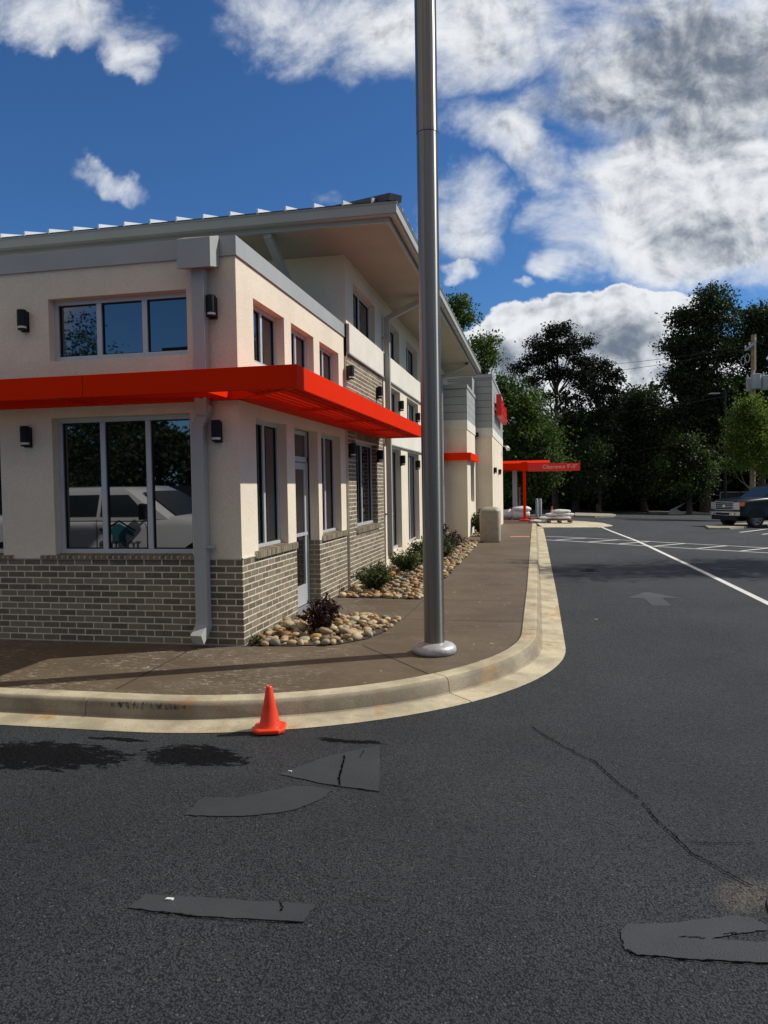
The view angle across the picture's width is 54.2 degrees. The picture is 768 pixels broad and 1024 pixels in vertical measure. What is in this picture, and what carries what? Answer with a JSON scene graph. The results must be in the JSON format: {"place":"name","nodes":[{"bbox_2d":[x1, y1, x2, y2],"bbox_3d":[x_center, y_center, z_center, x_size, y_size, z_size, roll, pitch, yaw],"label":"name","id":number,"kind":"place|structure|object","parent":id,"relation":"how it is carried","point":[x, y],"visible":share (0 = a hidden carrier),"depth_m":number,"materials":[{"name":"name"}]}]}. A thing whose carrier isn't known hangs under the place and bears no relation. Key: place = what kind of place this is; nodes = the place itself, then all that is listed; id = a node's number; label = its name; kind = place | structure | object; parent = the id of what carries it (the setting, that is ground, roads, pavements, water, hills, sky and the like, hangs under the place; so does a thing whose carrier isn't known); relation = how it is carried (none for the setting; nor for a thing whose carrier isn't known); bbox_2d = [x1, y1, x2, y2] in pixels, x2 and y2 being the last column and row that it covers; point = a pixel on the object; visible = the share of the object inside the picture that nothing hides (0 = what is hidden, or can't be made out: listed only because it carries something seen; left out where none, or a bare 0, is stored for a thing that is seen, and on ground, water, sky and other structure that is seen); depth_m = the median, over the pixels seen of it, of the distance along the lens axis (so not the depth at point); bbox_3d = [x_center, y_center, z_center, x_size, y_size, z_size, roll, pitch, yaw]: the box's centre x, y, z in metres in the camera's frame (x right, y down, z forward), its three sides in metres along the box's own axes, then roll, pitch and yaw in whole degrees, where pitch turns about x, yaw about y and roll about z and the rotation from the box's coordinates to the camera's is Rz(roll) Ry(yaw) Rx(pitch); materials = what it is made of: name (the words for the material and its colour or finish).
{"place":"outdoors","nodes":[
{"label":"outdoors","id":0,"kind":"place"},
{"bbox_2d":[0,524,531,694],"bbox_3d":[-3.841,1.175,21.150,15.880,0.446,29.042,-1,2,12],"label":"sidewalk","id":1,"kind":"structure","parent":0,"point":[494,626],"depth_m":7.28,"materials":[{"name":"brown concrete"}]},
{"bbox_2d":[2,527,531,694],"bbox_3d":[-4.012,1.032,20.530,15.800,0.114,27.785,-1,2,12],"label":"expansion joint","id":2,"kind":"object","parent":1,"relation":"on","point":[467,664],"visible":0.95,"depth_m":8.46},
{"bbox_2d":[249,533,479,645],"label":"rock bed soil","id":3,"kind":"object","parent":1,"relation":"on","point":[377,631],"visible":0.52,"depth_m":8.13,"materials":[{"name":"brown soil"}]},
{"bbox_2d":[249,633,262,644],"bbox_3d":[-1.313,1.308,7.710,0.147,0.121,0.176,-1,2,-12],"label":"weed","id":4,"kind":"object","parent":3,"relation":"on","point":[255,640],"visible":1,"depth_m":7.70,"materials":[{"name":"green plant"}]},
{"bbox_2d":[269,638,279,645],"bbox_3d":[-1.120,1.331,7.678,0.146,0.083,0.090,3,9,44],"label":"river stone","id":5,"kind":"object","parent":3,"relation":"on","point":[274,641],"visible":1,"depth_m":7.64,"materials":[{"name":"grey stone"}]},
{"bbox_2d":[281,631,291,636],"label":"river stone","id":6,"kind":"object","parent":3,"relation":"on","point":[287,633],"visible":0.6,"depth_m":7.96,"materials":[{"name":"brown stone"}]},
{"bbox_2d":[275,627,286,632],"bbox_3d":[-1.109,1.273,8.083,0.134,0.053,0.137,9,8,-29],"label":"river stone","id":7,"kind":"object","parent":6,"relation":"on","point":[280,629],"visible":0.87,"depth_m":8.05,"materials":[{"name":"beige stone"}]},
{"bbox_2d":[282,620,293,627],"bbox_3d":[-1.068,1.260,8.403,0.122,0.092,0.112,1,5,-39],"label":"river stone","id":8,"kind":"object","parent":3,"relation":"on","point":[287,624],"visible":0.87,"depth_m":8.36,"materials":[{"name":"beige stone"}]},
{"bbox_2d":[309,633,321,639],"bbox_3d":[-0.723,1.317,7.890,0.146,0.083,0.090,-15,3,6],"label":"river stone","id":9,"kind":"object","parent":3,"relation":"on","point":[312,636],"visible":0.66,"depth_m":7.86,"materials":[{"name":"stone"}]},
{"bbox_2d":[298,592,342,628],"bbox_3d":[-0.660,1.103,8.183,0.512,0.449,0.440,-2,2,-28],"label":"shrub","id":10,"kind":"object","parent":3,"relation":"on","point":[323,612],"visible":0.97,"depth_m":8.15,"materials":[{"name":"purple plant"}]},
{"bbox_2d":[351,632,361,640],"bbox_3d":[-0.293,1.307,7.868,0.087,0.096,0.155,-11,-11,29],"label":"river stone","id":11,"kind":"object","parent":3,"relation":"on","point":[356,636],"visible":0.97,"depth_m":7.82,"materials":[{"name":"beige stone"}]},
{"bbox_2d":[364,630,372,637],"bbox_3d":[-0.163,1.301,8.030,0.074,0.062,0.131,-16,27,-35],"label":"river stone","id":12,"kind":"object","parent":3,"relation":"on","point":[368,633],"visible":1,"depth_m":8.00,"materials":[{"name":"beige stone"}]},
{"bbox_2d":[351,560,399,589],"bbox_3d":[-0.141,0.964,11.449,0.654,0.474,0.701,-3,3,-41],"label":"shrub","id":13,"kind":"object","parent":3,"relation":"on","point":[377,577],"visible":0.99,"depth_m":11.36,"materials":[{"name":"green plant"}]},
{"bbox_2d":[385,549,422,570],"bbox_3d":[0.411,0.875,13.667,0.787,0.488,0.664,-1,2,12],"label":"shrub","id":14,"kind":"object","parent":3,"relation":"on","point":[410,561],"visible":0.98,"depth_m":13.56,"materials":[{"name":"green plant"}]},
{"bbox_2d":[343,531,479,596],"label":"river stones","id":15,"kind":"object","parent":3,"relation":"on","point":[401,585],"visible":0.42,"depth_m":12.48,"materials":[{"name":"beige stone"}]},
{"bbox_2d":[405,536,422,562],"bbox_3d":[0.792,0.767,15.089,0.659,0.589,0.602,0,2,34],"label":"shrub","id":16,"kind":"object","parent":3,"relation":"on","point":[417,547],"visible":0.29,"depth_m":15.04,"materials":[{"name":"green plant"}]},
{"bbox_2d":[443,534,457,556],"bbox_3d":[1.262,0.718,15.929,0.629,0.618,0.615,-2,2,-25],"label":"shrub","id":17,"kind":"object","parent":3,"relation":"on","point":[447,549],"visible":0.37,"depth_m":15.81,"materials":[{"name":"green plant"}]},
{"bbox_2d":[445,529,463,546],"bbox_3d":[1.645,0.698,18.593,0.751,0.620,0.730,0,2,33],"label":"shrub","id":18,"kind":"object","parent":3,"relation":"on","point":[456,540],"visible":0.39,"depth_m":18.57,"materials":[{"name":"purple plant"}]},
{"bbox_2d":[471,508,481,533],"bbox_3d":[3.121,0.306,24.145,0.799,0.900,0.797,-1,2,12],"label":"shrub","id":19,"kind":"object","parent":3,"relation":"on","point":[475,522],"visible":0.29,"depth_m":24.07,"materials":[{"name":"green plant"}]},
{"label":"river stone","id":20,"kind":"object","parent":3,"relation":"on","visible":0},
{"bbox_2d":[319,627,332,633],"bbox_3d":[-0.617,1.262,7.968,0.154,0.062,0.115,15,-1,-4],"label":"river stone","id":21,"kind":"object","parent":20,"relation":"on","point":[324,630],"visible":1,"depth_m":7.92,"materials":[{"name":"beige stone"}]},
{"bbox_2d":[412,0,456,656],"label":"steel pole","id":22,"kind":"object","parent":1,"relation":"on","point":[434,643],"visible":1,"depth_m":7.02,"materials":[{"name":"grey metal"}]},
{"bbox_2d":[479,507,500,541],"bbox_3d":[3.000,0.348,21.166,0.585,0.980,0.585,-1,2,12],"label":"litter bin","id":23,"kind":"object","parent":1,"relation":"on","point":[490,523],"visible":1,"depth_m":20.89,"materials":[{"name":"concrete"}]},
{"bbox_2d":[0,511,767,1023],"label":"parking lot","id":24,"kind":"structure","parent":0,"point":[496,859],"depth_m":3.69,"materials":[{"name":"grey asphalt"}]},
{"bbox_2d":[0,193,502,645],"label":"restaurant building","id":25,"kind":"structure","parent":24,"relation":"on","point":[164,523],"depth_m":8.12,"materials":[{"name":"paint"}]},
{"bbox_2d":[0,459,3,552],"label":"window","id":26,"kind":"structure","parent":25,"relation":"in","point":[1,519],"depth_m":8.34,"materials":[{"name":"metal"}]},
{"bbox_2d":[17,309,29,332],"bbox_3d":[-3.847,-2.037,7.985,0.098,0.226,0.119,-1,2,12],"label":"wall lamp","id":27,"kind":"object","parent":25,"relation":"attached to","point":[23,325],"visible":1,"depth_m":7.94,"materials":[{"name":"black metal"}]},
{"bbox_2d":[20,426,32,447],"bbox_3d":[-3.836,-0.805,8.028,0.098,0.226,0.119,-1,2,12],"label":"wall lamp","id":28,"kind":"object","parent":25,"relation":"attached to","point":[26,437],"visible":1,"depth_m":7.98,"materials":[{"name":"black metal"}]},
{"bbox_2d":[54,292,187,360],"bbox_3d":[-2.768,-1.945,7.958,1.590,0.660,0.082,-1,2,12],"label":"window","id":29,"kind":"structure","parent":25,"relation":"in","point":[153,324],"depth_m":7.96,"materials":[{"name":"glass"}]},
{"bbox_2d":[58,414,192,553],"bbox_3d":[-2.738,-0.281,8.014,1.595,1.470,0.082,-1,2,12],"label":"window","id":30,"kind":"structure","parent":25,"relation":"in","point":[126,486],"depth_m":8.02,"materials":[{"name":"glass"}]},
{"bbox_2d":[0,364,420,438],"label":"entrance canopy","id":31,"kind":"object","parent":25,"relation":"attached to","point":[297,390],"visible":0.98,"depth_m":7.29,"materials":[{"name":"red metal"}]},
{"bbox_2d":[206,294,217,319],"bbox_3d":[-1.735,-2.065,7.547,0.098,0.226,0.119,-1,2,12],"label":"wall lamp","id":32,"kind":"object","parent":25,"relation":"attached to","point":[211,307],"visible":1,"depth_m":7.50,"materials":[{"name":"black metal"}]},
{"bbox_2d":[211,420,222,442],"bbox_3d":[-1.693,-0.815,7.585,0.098,0.226,0.119,-1,2,12],"label":"wall lamp","id":33,"kind":"object","parent":25,"relation":"attached to","point":[216,432],"visible":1,"depth_m":7.54,"materials":[{"name":"black metal"}]},
{"bbox_2d":[253,305,276,365],"bbox_3d":[-1.419,-1.964,8.525,0.082,0.675,0.995,-1,2,12],"label":"window","id":34,"kind":"structure","parent":25,"relation":"in","point":[265,351],"depth_m":8.70,"materials":[{"name":"glass"}]},
{"bbox_2d":[256,420,281,547],"bbox_3d":[-1.391,-0.313,8.581,0.082,1.450,0.995,-1,2,12],"label":"window","id":35,"kind":"structure","parent":25,"relation":"in","point":[267,444],"depth_m":8.77,"materials":[{"name":"glass"}]},
{"bbox_2d":[291,328,306,368],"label":"window","id":36,"kind":"structure","parent":25,"relation":"in","point":[298,341],"depth_m":9.94,"materials":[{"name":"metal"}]},
{"bbox_2d":[294,429,309,606],"bbox_3d":[-1.145,0.100,9.876,0.152,2.370,1.000,-1,2,12],"label":"door","id":37,"kind":"structure","parent":25,"relation":"in","point":[301,469],"depth_m":10.16,"materials":[{"name":"metal"}]},
{"bbox_2d":[319,346,331,380],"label":"window","id":38,"kind":"structure","parent":25,"relation":"in","point":[325,356],"depth_m":11.20,"materials":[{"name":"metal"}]},
{"bbox_2d":[321,434,335,532],"bbox_3d":[-0.888,-0.404,11.015,0.082,1.450,1.030,-1,2,12],"label":"window","id":39,"kind":"structure","parent":25,"relation":"in","point":[327,442],"depth_m":11.28,"materials":[{"name":"glass"}]},
{"bbox_2d":[346,365,353,379],"bbox_3d":[-0.525,-2.178,11.726,0.119,0.226,0.098,-1,2,12],"label":"wall lamp","id":40,"kind":"object","parent":25,"relation":"attached to","point":[349,372],"visible":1,"depth_m":11.69,"materials":[{"name":"black metal"}]},
{"bbox_2d":[348,443,355,457],"bbox_3d":[-0.497,-0.973,11.805,0.119,0.226,0.098,-1,2,12],"label":"wall lamp","id":41,"kind":"object","parent":25,"relation":"attached to","point":[351,449],"visible":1,"depth_m":11.77,"materials":[{"name":"black metal"}]},
{"bbox_2d":[353,290,369,339],"bbox_3d":[-0.461,-3.403,13.022,0.082,0.705,1.650,-1,2,12],"label":"window","id":42,"kind":"structure","parent":25,"relation":"in","point":[361,323],"depth_m":13.28,"materials":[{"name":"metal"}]},
{"bbox_2d":[356,442,372,525],"bbox_3d":[-0.412,-0.483,13.121,0.082,1.450,1.650,-1,2,12],"label":"window","id":43,"kind":"structure","parent":25,"relation":"in","point":[363,451],"depth_m":13.41,"materials":[{"name":"glass"}]},
{"bbox_2d":[376,386,382,398],"bbox_3d":[-0.081,-2.208,13.874,0.119,0.226,0.098,-1,2,12],"label":"wall lamp","id":44,"kind":"object","parent":25,"relation":"attached to","point":[379,391],"visible":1,"depth_m":13.84,"materials":[{"name":"black metal"}]},
{"bbox_2d":[377,450,382,461],"bbox_3d":[-0.071,-1.033,13.864,0.119,0.226,0.098,-1,2,12],"label":"wall lamp","id":45,"kind":"object","parent":25,"relation":"attached to","point":[379,455],"visible":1,"depth_m":13.83,"materials":[{"name":"black metal"}]},
{"bbox_2d":[386,450,397,548],"bbox_3d":[0.093,-0.253,15.549,0.082,2.110,1.630,-1,2,12],"label":"window","id":46,"kind":"structure","parent":25,"relation":"in","point":[394,465],"depth_m":16.25,"materials":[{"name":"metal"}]},
{"bbox_2d":[390,329,394,360],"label":"window","id":47,"kind":"structure","parent":25,"relation":"in","point":[392,341],"depth_m":16.16,"materials":[{"name":"glass"}]},
{"bbox_2d":[391,391,395,412],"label":"window","id":48,"kind":"structure","parent":25,"relation":"in","point":[393,402],"depth_m":16.21,"materials":[{"name":"glass"}]},
{"bbox_2d":[398,401,403,411],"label":"wall lamp","id":49,"kind":"object","parent":25,"relation":"attached to","point":[400,406],"visible":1,"depth_m":16.02,"materials":[{"name":"black metal"}]},
{"bbox_2d":[400,455,405,465],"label":"wall lamp","id":50,"kind":"object","parent":25,"relation":"attached to","point":[402,459],"visible":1,"depth_m":16.14,"materials":[{"name":"black metal"}]},
{"bbox_2d":[406,345,413,376],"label":"window","id":51,"kind":"structure","parent":25,"relation":"in","point":[409,354],"depth_m":18.29,"materials":[{"name":"glass"}]},
{"bbox_2d":[407,401,413,421],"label":"window","id":52,"kind":"structure","parent":25,"relation":"in","point":[410,407],"depth_m":18.36,"materials":[{"name":"glass"}]},
{"bbox_2d":[408,453,415,541],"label":"window","id":53,"kind":"structure","parent":25,"relation":"in","point":[411,458],"depth_m":18.42,"materials":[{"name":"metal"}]},
{"bbox_2d":[444,452,478,462],"bbox_3d":[2.480,-1.734,24.204,0.916,0.226,3.104,-1,2,12],"label":"side canopy","id":54,"kind":"object","parent":25,"relation":"attached to","point":[470,456],"visible":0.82,"depth_m":22.70,"materials":[{"name":"red metal"}]},
{"bbox_2d":[495,394,506,424],"bbox_3d":[4.585,-3.971,29.392,0.254,0.777,4.380,-1,2,12],"label":"channel sign","id":55,"kind":"object","parent":25,"relation":"attached to","point":[501,412],"visible":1,"depth_m":27.28,"materials":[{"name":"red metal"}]},
{"bbox_2d":[12,526,543,732],"bbox_3d":[-3.814,1.127,20.360,16.255,0.226,28.435,-1,2,12],"label":"kerb joint filler","id":56,"kind":"object","parent":24,"relation":"on","point":[252,731],"visible":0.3,"depth_m":5.55,"materials":[{"name":"black"}]},
{"bbox_2d":[0,523,565,732],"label":"kerb","id":57,"kind":"structure","parent":24,"relation":"on","point":[536,650],"depth_m":5.87,"materials":[{"name":"concrete"}]},
{"bbox_2d":[253,685,286,734],"bbox_3d":[-0.826,1.411,5.410,0.229,0.318,0.230,-1,2,-3],"label":"traffic cone","id":58,"kind":"object","parent":57,"relation":"on","point":[270,722],"visible":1,"depth_m":5.36,"materials":[{"name":"plastic"}]},
{"bbox_2d":[503,514,533,522],"bbox_3d":[5.126,0.606,40.270,5.700,0.390,13.150,-1,2,12],"label":"planting bed","id":59,"kind":"object","parent":24,"relation":"on","point":[512,520],"visible":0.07,"depth_m":37.72,"materials":[{"name":"brown soil"}]},
{"bbox_2d":[503,509,512,518],"bbox_3d":[6.450,0.108,39.903,0.998,0.560,0.803,-1,2,12],"label":"sand bag","id":60,"kind":"object","parent":59,"relation":"on","point":[507,513],"visible":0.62,"depth_m":39.54,"materials":[{"name":"white fabric"}]},
{"bbox_2d":[512,511,529,519],"bbox_3d":[7.234,0.125,39.755,0.985,0.526,0.784,-1,2,1],"label":"sand bag","id":61,"kind":"object","parent":59,"relation":"on","point":[517,514],"visible":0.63,"depth_m":39.42,"materials":[{"name":"white fabric"}]},
{"bbox_2d":[512,506,530,510],"bbox_3d":[7.261,-0.154,39.726,1.000,0.315,0.794,-1,2,-11],"label":"sand bag","id":62,"kind":"object","parent":61,"relation":"on","point":[519,508],"visible":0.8,"depth_m":39.42,"materials":[{"name":"white fabric"}]},
{"bbox_2d":[503,460,549,506],"bbox_3d":[7.845,-1.142,42.019,2.750,3.326,6.500,-1,2,12],"label":"drive through canopy","id":63,"kind":"object","parent":59,"relation":"on","point":[514,467],"visible":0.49,"depth_m":39.13,"materials":[{"name":"red metal"}]},
{"bbox_2d":[519,462,579,520],"bbox_3d":[8.227,-1.045,37.396,3.010,2.939,0.600,-1,2,12],"label":"clearance bar","id":64,"kind":"object","parent":59,"relation":"on","point":[557,467],"visible":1,"depth_m":37.39,"materials":[{"name":"orange paint"}]},
{"bbox_2d":[539,498,541,516],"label":"bollard","id":65,"kind":"object","parent":24,"relation":"on","point":[540,507],"visible":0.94,"depth_m":46.95,"materials":[{"name":"grey metal"}]},
{"bbox_2d":[536,521,611,527],"bbox_3d":[9.007,0.538,36.236,3.301,0.185,9.918,-1,2,8],"label":"concrete apron","id":66,"kind":"object","parent":24,"relation":"on","point":[573,524],"visible":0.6,"depth_m":34.48,"materials":[{"name":"beige concrete"}]},
{"bbox_2d":[547,519,572,522],"bbox_3d":[8.486,0.438,36.310,1.200,0.135,1.020,-1,2,6],"label":"wooden pallet","id":67,"kind":"object","parent":66,"relation":"on","point":[560,521],"visible":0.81,"depth_m":35.84,"materials":[{"name":"brown wood"}]},
{"bbox_2d":[539,516,554,519],"bbox_3d":[7.945,0.287,36.402,0.844,0.182,0.597,-1,2,12],"label":"sand bag","id":68,"kind":"object","parent":67,"relation":"on","point":[547,517],"visible":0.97,"depth_m":36.18,"materials":[{"name":"white fabric"}]},
{"bbox_2d":[555,516,570,519],"bbox_3d":[8.616,0.282,36.223,0.846,0.173,0.594,0,2,24],"label":"sand bag","id":69,"kind":"object","parent":67,"relation":"on","point":[562,517],"visible":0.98,"depth_m":35.99,"materials":[{"name":"white fabric"}]},
{"bbox_2d":[558,513,573,515],"bbox_3d":[8.788,0.117,36.279,0.830,0.186,0.590,-1,2,12],"label":"sand bag","id":70,"kind":"object","parent":69,"relation":"on","point":[565,514],"visible":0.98,"depth_m":36.02,"materials":[{"name":"white fabric"}]},
{"bbox_2d":[553,509,570,512],"bbox_3d":[8.614,-0.043,36.353,0.845,0.184,0.650,-1,2,12],"label":"sand bag","id":71,"kind":"object","parent":70,"relation":"on","point":[560,511],"visible":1,"depth_m":36.10,"materials":[{"name":"white fabric"}]},
{"bbox_2d":[628,592,678,605],"bbox_3d":[4.031,1.298,11.262,0.702,0.001,1.396,0,2,29],"label":"faded arrow marking","id":72,"kind":"object","parent":24,"relation":"on","point":[654,599],"visible":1,"depth_m":11.33,"materials":[{"name":"grey paint"}]},
{"bbox_2d":[547,536,766,552],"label":"crosswalk marking","id":73,"kind":"object","parent":24,"relation":"on","point":[662,545],"visible":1,"depth_m":21.32,"materials":[{"name":"paint"}]},
{"bbox_2d":[601,527,767,604],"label":"lane line","id":74,"kind":"object","parent":24,"relation":"on","point":[731,585],"visible":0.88,"depth_m":14.04,"materials":[{"name":"white paint"}]},
{"bbox_2d":[709,390,725,497],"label":"street lamp","id":75,"kind":"object","parent":24,"relation":"on","point":[724,392],"visible":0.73,"depth_m":46.47,"materials":[{"name":"black metal"}]},
{"bbox_2d":[710,485,767,527],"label":"pickup truck","id":76,"kind":"object","parent":24,"relation":"on","point":[750,507],"visible":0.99,"depth_m":34.34,"materials":[{"name":"black paint"}]},
{"bbox_2d":[741,334,767,489],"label":"utility pole","id":77,"kind":"object","parent":24,"relation":"on","point":[754,382],"visible":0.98,"depth_m":47.69,"materials":[{"name":"brown wood"}]},
{"bbox_2d":[560,345,748,367],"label":"power line","id":78,"kind":"object","parent":77,"relation":"attached to","point":[680,356],"visible":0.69,"depth_m":53.55,"materials":[{"name":"rubber"}]},
{"bbox_2d":[610,435,723,454],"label":"power line","id":79,"kind":"object","parent":77,"relation":"attached to","point":[668,445],"visible":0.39,"depth_m":53.68,"materials":[{"name":"rubber"}]},
{"bbox_2d":[606,392,748,414],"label":"power line","id":80,"kind":"object","parent":77,"relation":"attached to","point":[678,404],"visible":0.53,"depth_m":52.80,"materials":[{"name":"rubber"}]},
{"bbox_2d":[624,349,743,369],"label":"power line","id":81,"kind":"object","parent":77,"relation":"attached to","point":[685,360],"visible":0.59,"depth_m":52.94,"materials":[{"name":"rubber"}]},
{"bbox_2d":[0,0,767,419],"label":"sky","id":82,"kind":"structure","parent":0,"point":[601,162],"materials":[{"name":"blue"}]},
{"bbox_2d":[503,505,698,512],"bbox_3d":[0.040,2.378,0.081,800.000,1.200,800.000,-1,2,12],"label":"ground","id":83,"kind":"structure","parent":0,"point":[625,510],"depth_m":66.12,"materials":[{"name":"green plant"}]},
{"bbox_2d":[442,286,483,336],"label":"broadleaf tree","id":84,"kind":"object","parent":83,"relation":"on","point":[458,306],"visible":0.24,"depth_m":49.12,"materials":[{"name":"green plant"}]},
{"bbox_2d":[467,329,515,375],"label":"broadleaf tree","id":85,"kind":"object","parent":83,"relation":"on","point":[486,355],"visible":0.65,"depth_m":54.84,"materials":[{"name":"green plant"}]},
{"bbox_2d":[491,364,581,508],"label":"broadleaf tree","id":86,"kind":"object","parent":83,"relation":"on","point":[526,435],"visible":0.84,"depth_m":52.92,"materials":[{"name":"green plant"}]},
{"bbox_2d":[503,319,604,509],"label":"pine tree","id":87,"kind":"object","parent":83,"relation":"on","point":[568,349],"visible":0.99,"depth_m":59.56,"materials":[{"name":"green plant"}]},
{"bbox_2d":[529,401,637,511],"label":"broadleaf tree","id":88,"kind":"object","parent":83,"relation":"on","point":[578,421],"visible":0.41,"depth_m":60.54,"materials":[{"name":"green plant"}]},
{"bbox_2d":[566,424,623,512],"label":"broadleaf tree","id":89,"kind":"object","parent":83,"relation":"on","point":[595,451],"visible":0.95,"depth_m":55.64,"materials":[{"name":"green plant"}]},
{"bbox_2d":[572,356,630,506],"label":"pine tree","id":90,"kind":"object","parent":83,"relation":"on","point":[605,390],"visible":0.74,"depth_m":60.06,"materials":[{"name":"green plant"}]},
{"bbox_2d":[595,377,684,511],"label":"broadleaf tree","id":91,"kind":"object","parent":83,"relation":"on","point":[640,400],"visible":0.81,"depth_m":61.79,"materials":[{"name":"green plant"}]},
{"bbox_2d":[575,511,767,529],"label":"kerb","id":92,"kind":"structure","parent":83,"relation":"on","point":[727,527],"depth_m":39.48,"materials":[{"name":"beige concrete"}]},
{"bbox_2d":[639,426,733,514],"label":"broadleaf tree","id":93,"kind":"object","parent":83,"relation":"on","point":[687,479],"visible":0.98,"depth_m":55.83,"materials":[{"name":"green plant"}]},
{"bbox_2d":[647,279,762,512],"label":"tall tree","id":94,"kind":"object","parent":83,"relation":"on","point":[707,317],"visible":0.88,"depth_m":58.81,"materials":[{"name":"green plant"}]},
{"bbox_2d":[720,492,745,498],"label":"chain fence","id":95,"kind":"object","parent":83,"relation":"on","point":[731,494],"visible":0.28,"depth_m":53.04,"materials":[{"name":"metal"}]},
{"bbox_2d":[711,391,767,489],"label":"young tree","id":96,"kind":"object","parent":83,"relation":"on","point":[745,424],"visible":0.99,"depth_m":44.06,"materials":[{"name":"green plant"}]},
{"bbox_2d":[719,298,767,485],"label":"tall tree","id":97,"kind":"object","parent":83,"relation":"on","point":[753,312],"visible":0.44,"depth_m":59.73,"materials":[{"name":"green plant"}]},
{"bbox_2d":[669,502,685,513],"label":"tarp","id":98,"kind":"object","parent":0,"point":[674,511],"visible":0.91,"depth_m":56.80,"materials":[{"name":"grey plastic"}]},
{"label":"river stone","id":99,"kind":"object","parent":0,"visible":0},
{"bbox_2d":[297,622,307,631],"bbox_3d":[-0.895,1.262,8.222,0.117,0.096,0.127,-4,10,-29],"label":"river stone","id":100,"kind":"object","parent":99,"relation":"on","point":[302,626],"visible":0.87,"depth_m":8.17,"materials":[{"name":"brown stone"}]},
{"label":"river stone","id":101,"kind":"object","parent":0,"visible":0},
{"bbox_2d":[349,616,360,621],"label":"river stone","id":102,"kind":"object","parent":101,"relation":"on","point":[355,618],"visible":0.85,"depth_m":8.64,"materials":[{"name":"beige stone"}]},
{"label":"forest floor","id":103,"kind":"structure","parent":0,"visible":0},
{"bbox_2d":[503,363,767,510],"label":"woodland","id":104,"kind":"object","parent":103,"relation":"on","point":[734,484],"visible":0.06,"depth_m":66.40,"materials":[{"name":"green plant"}]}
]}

